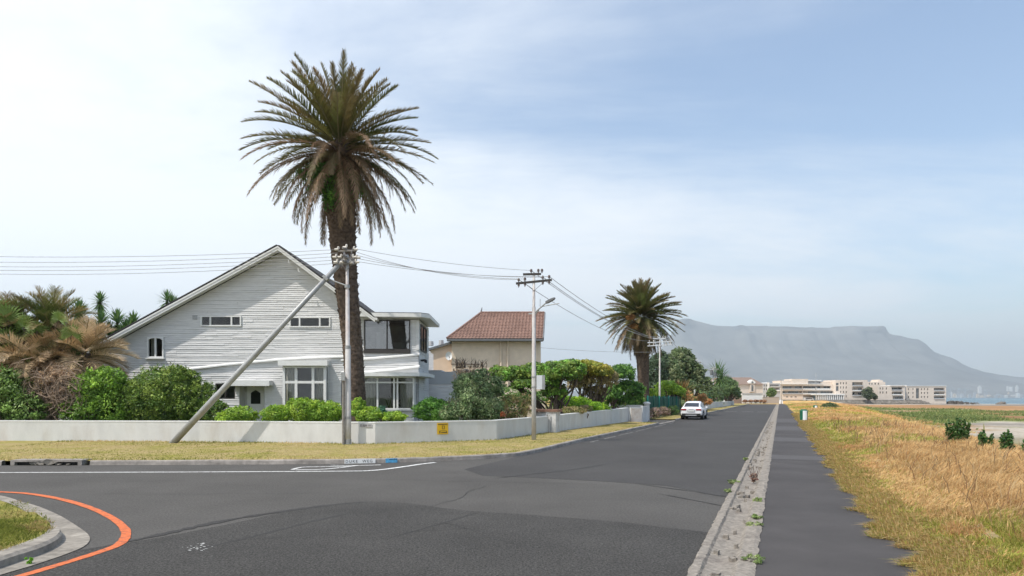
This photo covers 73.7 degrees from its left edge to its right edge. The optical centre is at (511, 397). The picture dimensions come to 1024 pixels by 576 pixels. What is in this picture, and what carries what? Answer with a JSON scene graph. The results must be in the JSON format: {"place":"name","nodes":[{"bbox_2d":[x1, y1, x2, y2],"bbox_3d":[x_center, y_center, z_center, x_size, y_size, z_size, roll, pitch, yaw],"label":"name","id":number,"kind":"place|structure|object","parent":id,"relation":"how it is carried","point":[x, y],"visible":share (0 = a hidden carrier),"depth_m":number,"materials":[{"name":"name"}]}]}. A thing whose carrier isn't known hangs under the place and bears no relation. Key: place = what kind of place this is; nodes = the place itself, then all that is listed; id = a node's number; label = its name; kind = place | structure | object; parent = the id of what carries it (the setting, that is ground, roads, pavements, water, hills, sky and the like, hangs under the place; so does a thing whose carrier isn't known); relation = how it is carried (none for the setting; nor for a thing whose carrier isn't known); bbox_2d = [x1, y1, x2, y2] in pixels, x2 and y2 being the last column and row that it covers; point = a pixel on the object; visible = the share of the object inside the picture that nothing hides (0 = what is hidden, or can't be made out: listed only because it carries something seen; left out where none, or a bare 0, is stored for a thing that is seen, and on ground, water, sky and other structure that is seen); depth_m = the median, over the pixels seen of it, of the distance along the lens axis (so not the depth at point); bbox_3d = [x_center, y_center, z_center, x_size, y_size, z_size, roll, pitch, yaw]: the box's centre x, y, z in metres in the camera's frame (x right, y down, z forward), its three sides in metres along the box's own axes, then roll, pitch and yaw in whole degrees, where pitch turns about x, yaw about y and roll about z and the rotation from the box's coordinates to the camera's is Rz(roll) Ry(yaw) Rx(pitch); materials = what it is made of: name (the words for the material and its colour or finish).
{"place":"outdoors","nodes":[
{"label":"outdoors","id":0,"kind":"place"},
{"bbox_2d":[0,500,57,550],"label":"lawn","id":1,"kind":"structure","parent":0,"point":[13,509],"depth_m":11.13,"materials":[{"name":"plant"}]},
{"bbox_2d":[0,422,655,460],"bbox_3d":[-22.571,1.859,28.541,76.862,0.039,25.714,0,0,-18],"label":"verge","id":2,"kind":"structure","parent":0,"point":[172,451],"depth_m":24.52,"materials":[{"name":"yellow plant"}]},
{"bbox_2d":[169,244,360,443],"bbox_3d":[-9.918,-1.968,27.037,8.015,8.026,0.862,0,0,4],"label":"utility pole","id":3,"kind":"object","parent":2,"relation":"on","point":[205,408],"visible":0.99,"depth_m":26.79,"materials":[{"name":"metal"}]},
{"bbox_2d":[0,260,331,270],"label":"overhead wire","id":4,"kind":"object","parent":3,"relation":"attached to","point":[138,269],"visible":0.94,"depth_m":28.46,"materials":[{"name":"metal"}]},
{"bbox_2d":[12,253,333,262],"bbox_3d":[-20.419,-6.053,28.786,27.446,0.969,0.017,0,0,8],"label":"overhead wire","id":5,"kind":"object","parent":3,"relation":"attached to","point":[165,260],"visible":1,"depth_m":28.04,"materials":[{"name":"metal"}]},
{"bbox_2d":[19,263,335,274],"bbox_3d":[-20.419,-5.702,29.341,27.504,1.052,0.017,0,0,9],"label":"overhead wire","id":6,"kind":"object","parent":3,"relation":"attached to","point":[163,272],"visible":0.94,"depth_m":28.57,"materials":[{"name":"metal"}]},
{"bbox_2d":[80,257,324,266],"bbox_3d":[-20.419,-5.912,28.971,27.465,0.966,0.017,0,0,9],"label":"overhead wire","id":7,"kind":"object","parent":3,"relation":"attached to","point":[185,264],"visible":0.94,"depth_m":27.92,"materials":[{"name":"metal"}]},
{"bbox_2d":[0,416,547,443],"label":"boundary wall","id":8,"kind":"structure","parent":2,"relation":"on","point":[245,431],"depth_m":28.53,"materials":[{"name":"paint"}]},
{"bbox_2d":[437,423,447,433],"bbox_3d":[-2.881,1.297,28.376,0.490,0.470,0.029,0,0,-28],"label":"warning sign","id":9,"kind":"object","parent":8,"relation":"attached to","point":[442,428],"visible":1,"depth_m":28.36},
{"bbox_2d":[341,372,344,444],"bbox_3d":[-6.566,0.470,26.601,0.150,2.900,0.202,0,0,0],"label":"timber post","id":10,"kind":"object","parent":2,"relation":"on","point":[343,405],"visible":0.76,"depth_m":26.60,"materials":[{"name":"grey wood"}]},
{"bbox_2d":[516,269,558,439],"bbox_3d":[1.159,-1.750,29.570,1.961,7.624,0.511,0,0,19],"label":"utility pole","id":11,"kind":"object","parent":2,"relation":"on","point":[538,381],"visible":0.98,"depth_m":29.52,"materials":[{"name":"metal"}]},
{"bbox_2d":[530,409,561,431],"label":"gate pillar","id":12,"kind":"structure","parent":2,"relation":"on","point":[553,415],"depth_m":35.84,"materials":[{"name":"paint"}]},
{"bbox_2d":[560,408,627,430],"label":"boundary wall","id":13,"kind":"structure","parent":2,"relation":"on","point":[568,421],"depth_m":43.05,"materials":[{"name":"paint"}]},
{"bbox_2d":[0,412,726,575],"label":"road","id":14,"kind":"structure","parent":0,"point":[149,500],"depth_m":14.20,"materials":[{"name":"asphalt"}]},
{"bbox_2d":[0,495,61,567],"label":"kerb","id":15,"kind":"structure","parent":14,"relation":"on","point":[45,542],"depth_m":8.63,"materials":[{"name":"concrete"}]},
{"bbox_2d":[0,499,89,574],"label":"gutter apron","id":16,"kind":"object","parent":14,"relation":"on","point":[74,537],"visible":0.86,"depth_m":9.52,"materials":[{"name":"concrete"}]},
{"bbox_2d":[10,459,91,464],"bbox_3d":[-13.700,1.906,20.277,2.100,0.189,0.586,0,0,0],"label":"storm drain","id":17,"kind":"object","parent":14,"relation":"on","point":[49,462],"visible":0.98,"depth_m":20.08,"materials":[{"name":"concrete"}]},
{"bbox_2d":[0,491,130,575],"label":"painted line","id":18,"kind":"object","parent":14,"relation":"on","point":[125,530],"visible":1,"depth_m":10.06,"materials":[{"name":"paint"}]},
{"bbox_2d":[0,471,323,472],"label":"painted line","id":19,"kind":"object","parent":14,"relation":"on","point":[99,472],"visible":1,"depth_m":18.09,"materials":[{"name":"paint"}]},
{"bbox_2d":[0,502,707,575],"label":"road patch","id":20,"kind":"object","parent":14,"relation":"on","point":[560,546],"visible":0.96,"depth_m":9.01,"materials":[{"name":"asphalt"}]},
{"bbox_2d":[84,502,360,550],"bbox_3d":[-4.375,1.994,11.122,0.622,0.001,5.151,0,0,35],"label":"tar seam","id":21,"kind":"object","parent":20,"relation":"on","point":[198,525],"visible":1,"depth_m":10.96,"materials":[{"name":"asphalt"}]},
{"bbox_2d":[183,513,348,552],"bbox_3d":[-3.526,1.994,10.241,0.124,0.001,3.463,0,0,24],"label":"tar seam","id":22,"kind":"object","parent":20,"relation":"on","point":[269,532],"visible":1,"depth_m":10.07,"materials":[{"name":"asphalt"}]},
{"bbox_2d":[90,422,658,464],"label":"kerb","id":23,"kind":"structure","parent":14,"relation":"on","point":[297,461],"depth_m":20.55,"materials":[{"name":"concrete"}]},
{"bbox_2d":[344,459,374,463],"bbox_3d":[-4.596,1.930,20.650,0.914,0.132,0.031,0,0,-12],"label":"kerb street name","id":24,"kind":"object","parent":23,"relation":"on","point":[349,461],"visible":1,"depth_m":20.63,"materials":[{"name":"white paint"}]},
{"bbox_2d":[465,404,775,495],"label":"road patch","id":25,"kind":"object","parent":14,"relation":"on","point":[711,460],"visible":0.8,"depth_m":23.03,"materials":[{"name":"asphalt"}]},
{"bbox_2d":[680,401,707,419],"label":"parked car","id":26,"kind":"object","parent":25,"relation":"on","point":[695,409],"visible":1,"depth_m":61.02,"materials":[{"name":"white paint"}]},
{"bbox_2d":[0,0,1023,390],"label":"sky","id":27,"kind":"structure","parent":0,"point":[789,163],"materials":[{"name":"blue"}]},
{"bbox_2d":[5,398,1023,574],"bbox_3d":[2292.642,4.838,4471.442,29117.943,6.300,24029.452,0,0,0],"label":"ground","id":28,"kind":"structure","parent":0,"point":[999,427],"depth_m":108.72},
{"bbox_2d":[687,404,778,575],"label":"gutter","id":29,"kind":"object","parent":28,"relation":"on","point":[707,560],"visible":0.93,"depth_m":10.58,"materials":[{"name":"concrete"}]},
{"bbox_2d":[698,422,772,575],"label":"gutter rubble","id":30,"kind":"object","parent":29,"relation":"on","point":[726,535],"visible":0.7,"depth_m":12.45,"materials":[{"name":"concrete"}]},
{"bbox_2d":[741,553,764,564],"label":"gutter weed","id":31,"kind":"object","parent":29,"relation":"on","point":[758,559],"visible":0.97,"depth_m":8.18,"materials":[{"name":"green plant"}]},
{"bbox_2d":[731,377,763,402],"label":"end house","id":32,"kind":"structure","parent":28,"relation":"on","point":[748,385],"depth_m":235.00,"materials":[{"name":"paint"}]},
{"bbox_2d":[741,393,762,402],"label":"garage","id":33,"kind":"structure","parent":28,"relation":"on","point":[751,396],"depth_m":226.00,"materials":[{"name":"white paint"}]},
{"bbox_2d":[762,382,779,399],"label":"apartment building","id":34,"kind":"structure","parent":28,"relation":"on","point":[775,386],"depth_m":330.00,"materials":[{"name":"grey paint"}]},
{"bbox_2d":[772,379,833,399],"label":"apartment building","id":35,"kind":"structure","parent":28,"relation":"on","point":[796,389],"depth_m":395.60,"materials":[{"name":"grey paint"}]},
{"bbox_2d":[811,394,844,399],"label":"glass pavilion","id":36,"kind":"structure","parent":28,"relation":"on","point":[828,396],"depth_m":387.81,"materials":[{"name":"white paint"}]},
{"bbox_2d":[823,380,867,399],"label":"apartment building","id":37,"kind":"structure","parent":28,"relation":"on","point":[851,389],"depth_m":392.00,"materials":[{"name":"grey paint"}]},
{"bbox_2d":[783,400,929,403],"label":"sea wall","id":38,"kind":"structure","parent":28,"relation":"on","point":[884,401],"depth_m":390.06,"materials":[{"name":"concrete"}]},
{"bbox_2d":[861,386,875,400],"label":"leafy tree","id":39,"kind":"object","parent":28,"relation":"on","point":[868,394],"visible":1,"depth_m":383.03,"materials":[{"name":"green plant"}]},
{"bbox_2d":[868,385,906,399],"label":"apartment building","id":40,"kind":"structure","parent":28,"relation":"on","point":[890,392],"depth_m":396.00,"materials":[{"name":"grey paint"}]},
{"bbox_2d":[786,403,1023,575],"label":"dry grass","id":41,"kind":"structure","parent":28,"relation":"on","point":[913,514],"depth_m":13.18,"materials":[{"name":"plant"}]},
{"bbox_2d":[822,416,1023,535],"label":"weed stalks","id":42,"kind":"object","parent":28,"relation":"on","point":[932,467],"visible":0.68,"depth_m":18.58,"materials":[{"name":"yellow plant"}]},
{"bbox_2d":[857,405,1023,429],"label":"dune plants","id":43,"kind":"object","parent":28,"relation":"on","point":[938,416],"visible":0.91,"depth_m":108.39,"materials":[{"name":"green plant"}]},
{"bbox_2d":[945,415,971,440],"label":"beach shrub","id":44,"kind":"object","parent":28,"relation":"on","point":[957,429],"visible":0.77,"depth_m":25.91,"materials":[{"name":"green plant"}]},
{"bbox_2d":[977,429,994,446],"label":"beach shrub","id":45,"kind":"object","parent":28,"relation":"on","point":[982,437],"visible":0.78,"depth_m":22.97,"materials":[{"name":"green plant"}]},
{"bbox_2d":[998,429,1015,449],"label":"beach shrub","id":46,"kind":"object","parent":28,"relation":"on","point":[1008,440],"visible":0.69,"depth_m":20.95,"materials":[{"name":"green plant"}]},
{"bbox_2d":[547,403,744,418],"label":"verge","id":47,"kind":"structure","parent":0,"point":[679,416],"depth_m":84.95,"materials":[{"name":"green plant"}]},
{"bbox_2d":[647,336,671,396],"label":"utility pole","id":48,"kind":"object","parent":47,"relation":"on","point":[653,342],"visible":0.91,"depth_m":67.93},
{"bbox_2d":[650,406,671,417],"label":"shrub","id":49,"kind":"object","parent":47,"relation":"on","point":[663,411],"visible":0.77,"depth_m":61.05,"materials":[{"name":"brown plant"}]},
{"bbox_2d":[646,396,680,417],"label":"green fence","id":50,"kind":"object","parent":47,"relation":"on","point":[657,402],"visible":0.66,"depth_m":68.94,"materials":[{"name":"metal"}]},
{"bbox_2d":[649,380,686,396],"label":"bush","id":51,"kind":"object","parent":47,"relation":"on","point":[670,388],"visible":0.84,"depth_m":76.75,"materials":[{"name":"green plant"}]},
{"bbox_2d":[673,377,696,407],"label":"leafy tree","id":52,"kind":"object","parent":47,"relation":"on","point":[685,384],"visible":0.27,"depth_m":85.63,"materials":[{"name":"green plant"}]},
{"bbox_2d":[663,346,715,395],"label":"leafy tree","id":53,"kind":"object","parent":47,"relation":"on","point":[683,365],"visible":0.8,"depth_m":96.80,"materials":[{"name":"green plant"}]},
{"bbox_2d":[694,393,712,404],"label":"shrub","id":54,"kind":"object","parent":47,"relation":"on","point":[703,397],"visible":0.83,"depth_m":103.93,"materials":[{"name":"brown plant"}]},
{"bbox_2d":[693,386,723,401],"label":"leafy tree","id":55,"kind":"object","parent":47,"relation":"on","point":[716,394],"visible":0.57,"depth_m":124.65,"materials":[{"name":"green plant"}]},
{"bbox_2d":[702,401,733,408],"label":"wall","id":56,"kind":"structure","parent":47,"relation":"on","point":[719,404],"depth_m":130.70,"materials":[{"name":"paint"}]},
{"bbox_2d":[708,359,734,393],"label":"yucca tree","id":57,"kind":"object","parent":47,"relation":"on","point":[717,380],"visible":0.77,"depth_m":149.92,"materials":[{"name":"green plant"}]},
{"bbox_2d":[718,376,741,400],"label":"leafy tree","id":58,"kind":"object","parent":47,"relation":"on","point":[737,392],"visible":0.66,"depth_m":157.19,"materials":[{"name":"green plant"}]},
{"bbox_2d":[545,319,1023,397],"bbox_3d":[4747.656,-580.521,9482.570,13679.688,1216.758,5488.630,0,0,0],"label":"mountain","id":59,"kind":"structure","parent":0,"point":[764,354],"depth_m":9719.22,"materials":[{"name":"stone"}]},
{"bbox_2d":[755,404,917,575],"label":"path","id":60,"kind":"structure","parent":0,"point":[810,527],"depth_m":10.39,"materials":[{"name":"asphalt"}]},
{"bbox_2d":[774,437,810,441],"bbox_3d":[13.278,1.978,31.904,1.940,0.001,3.300,0,0,21],"label":"path patch","id":61,"kind":"object","parent":60,"relation":"on","point":[791,439],"visible":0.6,"depth_m":32.02,"materials":[{"name":"asphalt"}]},
{"bbox_2d":[771,455,829,460],"bbox_3d":[9.532,1.978,22.363,2.030,0.001,1.698,0,0,24],"label":"path patch","id":62,"kind":"object","parent":60,"relation":"on","point":[794,457],"visible":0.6,"depth_m":22.44,"materials":[{"name":"asphalt"}]},
{"bbox_2d":[905,386,945,402],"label":"apartment building","id":63,"kind":"structure","parent":0,"point":[933,394],"depth_m":399.00,"materials":[{"name":"grey paint"}]},
{"bbox_2d":[946,398,1023,403],"bbox_3d":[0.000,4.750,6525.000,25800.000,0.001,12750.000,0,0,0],"label":"water","id":64,"kind":"structure","parent":0,"point":[997,400],"depth_m":1024.17,"materials":[{"name":"teal liquid"}]},
{"label":"garden","id":65,"kind":"structure","parent":0,"visible":0},
{"bbox_2d":[0,362,51,419],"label":"rounded bush","id":66,"kind":"object","parent":65,"relation":"on","point":[13,404],"visible":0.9,"depth_m":30.81,"materials":[{"name":"green plant"}]},
{"bbox_2d":[0,290,53,365],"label":"dry palm","id":67,"kind":"object","parent":65,"relation":"on","point":[14,302],"visible":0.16,"depth_m":33.45,"materials":[{"name":"brown plant"}]},
{"bbox_2d":[0,331,76,419],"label":"dry palm","id":68,"kind":"object","parent":65,"relation":"on","point":[15,354],"visible":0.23,"depth_m":32.19,"materials":[{"name":"brown plant"}]},
{"bbox_2d":[0,297,83,364],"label":"fan palm","id":69,"kind":"object","parent":65,"relation":"on","point":[19,323],"visible":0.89,"depth_m":32.80,"materials":[{"name":"green plant"}]},
{"bbox_2d":[3,357,95,419],"bbox_3d":[-21.891,0.021,32.080,5.078,4.051,2.243,0,0,0],"label":"dry thicket","id":70,"kind":"object","parent":65,"relation":"on","point":[55,380],"visible":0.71,"depth_m":31.43,"materials":[{"name":"brown plant"}]},
{"bbox_2d":[0,284,110,419],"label":"dry palm","id":71,"kind":"object","parent":65,"relation":"on","point":[45,307],"visible":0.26,"depth_m":33.81,"materials":[{"name":"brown plant"}]},
{"bbox_2d":[29,313,139,392],"bbox_3d":[-21.325,-1.153,34.019,5.017,5.907,4.832,0,0,0],"label":"dry palm","id":72,"kind":"object","parent":65,"relation":"on","point":[88,338],"visible":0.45,"depth_m":33.56,"materials":[{"name":"brown plant"}]},
{"bbox_2d":[56,365,134,420],"bbox_3d":[-19.508,0.075,32.382,3.376,3.326,2.838,0,0,0],"label":"rounded bush","id":73,"kind":"object","parent":65,"relation":"on","point":[101,383],"visible":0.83,"depth_m":31.71,"materials":[{"name":"green plant"}]},
{"bbox_2d":[89,290,111,312],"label":"yucca tree","id":74,"kind":"object","parent":65,"relation":"on","point":[100,298],"visible":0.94,"depth_m":42.91,"materials":[{"name":"green plant"}]},
{"bbox_2d":[90,307,141,342],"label":"yucca tree","id":75,"kind":"object","parent":65,"relation":"on","point":[117,318],"visible":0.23,"depth_m":41.70,"materials":[{"name":"green plant"}]},
{"bbox_2d":[155,288,178,307],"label":"yucca tree","id":76,"kind":"object","parent":65,"relation":"on","point":[170,297],"visible":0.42,"depth_m":53.22,"materials":[{"name":"green plant"}]},
{"bbox_2d":[111,362,228,420],"bbox_3d":[-16.350,0.011,32.987,5.901,3.457,3.224,0,0,0],"label":"rounded bush","id":77,"kind":"object","parent":65,"relation":"on","point":[149,396],"visible":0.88,"depth_m":32.13,"materials":[{"name":"green plant"}]},
{"bbox_2d":[212,405,259,420],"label":"hedge","id":78,"kind":"object","parent":65,"relation":"on","point":[238,413],"visible":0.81,"depth_m":30.70,"materials":[{"name":"green plant"}]},
{"bbox_2d":[58,244,439,421],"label":"gabled house","id":79,"kind":"structure","parent":65,"relation":"on","point":[218,330],"depth_m":38.98,"materials":[{"name":"white paint"}]},
{"bbox_2d":[145,337,164,358],"bbox_3d":[-20.338,-2.814,39.040,1.065,1.258,0.420,0,0,0],"label":"window","id":80,"kind":"structure","parent":79,"relation":"in","point":[153,339],"depth_m":38.91,"materials":[{"name":"white paint"}]},
{"bbox_2d":[200,316,241,325],"bbox_3d":[-16.605,-4.357,38.980,2.316,0.609,0.120,0,0,0],"label":"window","id":81,"kind":"structure","parent":79,"relation":"in","point":[201,317],"depth_m":38.92,"materials":[{"name":"white paint"}]},
{"bbox_2d":[247,386,263,420],"bbox_3d":[-14.898,0.435,39.680,0.994,2.370,0.120,0,0,0],"label":"door","id":82,"kind":"structure","parent":79,"relation":"in","point":[255,395],"depth_m":39.68,"materials":[{"name":"white paint"}]},
{"bbox_2d":[283,366,325,411],"bbox_3d":[-11.715,-0.488,38.644,2.447,2.620,0.308,0,0,0],"label":"bay window","id":83,"kind":"structure","parent":79,"relation":"in","point":[290,373],"depth_m":38.57,"materials":[{"name":"white paint"}]},
{"bbox_2d":[289,317,330,326],"bbox_3d":[-11.532,-4.296,38.980,2.346,0.609,0.120,0,0,0],"label":"window","id":84,"kind":"structure","parent":79,"relation":"in","point":[293,317],"depth_m":38.92,"materials":[{"name":"white paint"}]},
{"bbox_2d":[364,320,409,349],"bbox_3d":[-7.130,-3.565,38.970,2.620,1.706,0.120,0,0,0],"label":"picture window","id":85,"kind":"structure","parent":79,"relation":"in","point":[364,320],"depth_m":38.91,"materials":[{"name":"grey glass"}]},
{"bbox_2d":[365,376,413,409],"bbox_3d":[-7.028,-0.239,38.299,3.134,1.850,0.378,0,0,0],"label":"bay window","id":86,"kind":"structure","parent":79,"relation":"in","point":[407,382],"depth_m":38.43,"materials":[{"name":"white paint"}]},
{"bbox_2d":[420,324,426,352],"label":"side window","id":87,"kind":"structure","parent":79,"relation":"in","point":[423,331],"depth_m":40.78,"materials":[{"name":"grey glass"}]},
{"bbox_2d":[259,397,341,421],"bbox_3d":[-9.363,0.849,30.529,3.918,1.770,1.588,0,0,0],"label":"hedge","id":88,"kind":"object","parent":65,"relation":"on","point":[307,409],"visible":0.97,"depth_m":30.13,"materials":[{"name":"green plant"}]},
{"bbox_2d":[239,48,438,421],"bbox_3d":[-7.977,-7.103,31.760,9.360,17.706,9.521,0,0,0],"label":"palm tree","id":89,"kind":"object","parent":65,"relation":"on","point":[337,176],"visible":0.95,"depth_m":31.30,"materials":[{"name":"green plant"}]},
{"bbox_2d":[351,396,407,421],"bbox_3d":[-5.814,0.844,29.964,2.614,1.786,1.466,0,0,0],"label":"hedge","id":90,"kind":"object","parent":65,"relation":"on","point":[359,409],"visible":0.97,"depth_m":29.66,"materials":[{"name":"green plant"}]},
{"bbox_2d":[410,396,459,420],"bbox_3d":[-3.618,0.826,33.711,3.318,1.814,2.492,0,0,40],"label":"hedge","id":91,"kind":"object","parent":65,"relation":"on","point":[432,406],"visible":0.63,"depth_m":33.15,"materials":[{"name":"green plant"}]},
{"bbox_2d":[429,370,458,419],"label":"annex","id":92,"kind":"object","parent":65,"relation":"on","point":[440,385],"visible":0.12,"depth_m":44.18,"materials":[{"name":"grey paint"}]},
{"bbox_2d":[452,357,490,419],"bbox_3d":[-2.245,-0.234,36.973,2.216,3.908,1.756,0,0,0],"label":"twiggy shrub","id":93,"kind":"object","parent":65,"relation":"on","point":[459,365],"visible":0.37,"depth_m":36.75,"materials":[{"name":"brown plant"}]},
{"bbox_2d":[438,366,506,420],"bbox_3d":[-1.823,0.022,33.533,2.937,3.435,5.082,0,0,40],"label":"shrub","id":94,"kind":"object","parent":65,"relation":"on","point":[485,404],"visible":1,"depth_m":33.08,"materials":[{"name":"green plant"}]},
{"bbox_2d":[429,308,545,387],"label":"tiled house","id":95,"kind":"structure","parent":65,"relation":"on","point":[502,338],"depth_m":60.00,"materials":[{"name":"beige paint"}]},
{"bbox_2d":[491,392,531,418],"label":"shrub","id":96,"kind":"object","parent":65,"relation":"on","point":[524,401],"visible":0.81,"depth_m":34.66,"materials":[{"name":"green plant"}]},
{"bbox_2d":[488,361,548,408],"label":"spreading tree","id":97,"kind":"object","parent":65,"relation":"on","point":[520,377],"visible":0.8,"depth_m":44.80,"materials":[{"name":"green plant"}]},
{"bbox_2d":[536,358,587,413],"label":"spreading tree","id":98,"kind":"object","parent":65,"relation":"on","point":[557,373],"visible":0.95,"depth_m":42.16,"materials":[{"name":"green plant"}]},
{"bbox_2d":[498,387,646,406],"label":"hedge","id":99,"kind":"object","parent":65,"relation":"on","point":[628,400],"visible":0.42,"depth_m":56.86,"materials":[{"name":"green plant"}]},
{"bbox_2d":[561,405,592,417],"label":"shrub","id":100,"kind":"object","parent":65,"relation":"on","point":[580,409],"visible":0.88,"depth_m":40.82,"materials":[{"name":"green plant"}]},
{"bbox_2d":[549,395,612,410],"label":"hedge","id":101,"kind":"object","parent":65,"relation":"on","point":[575,401],"visible":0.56,"depth_m":45.57,"materials":[{"name":"green plant"}]},
{"bbox_2d":[567,370,619,404],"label":"spreading tree","id":102,"kind":"object","parent":65,"relation":"on","point":[606,381],"visible":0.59,"depth_m":46.89,"materials":[{"name":"green plant"}]},
{"bbox_2d":[576,359,613,401],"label":"spreading tree","id":103,"kind":"object","parent":65,"relation":"on","point":[597,368],"visible":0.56,"depth_m":46.12,"materials":[{"name":"green plant"}]},
{"bbox_2d":[605,363,646,408],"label":"spreading tree","id":104,"kind":"object","parent":65,"relation":"on","point":[632,387],"visible":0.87,"depth_m":56.44,"materials":[{"name":"green plant"}]},
{"bbox_2d":[606,405,647,421],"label":"wall","id":105,"kind":"structure","parent":65,"relation":"on","point":[637,413],"depth_m":52.58,"materials":[{"name":"paint"}]},
{"bbox_2d":[596,277,687,402],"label":"palm tree","id":106,"kind":"object","parent":65,"relation":"on","point":[637,303],"visible":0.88,"depth_m":72.01,"materials":[{"name":"green plant"}]},
{"bbox_2d":[649,349,670,396],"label":"leafy tree","id":107,"kind":"object","parent":65,"relation":"on","point":[654,371],"visible":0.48,"depth_m":83.55,"materials":[{"name":"green plant"}]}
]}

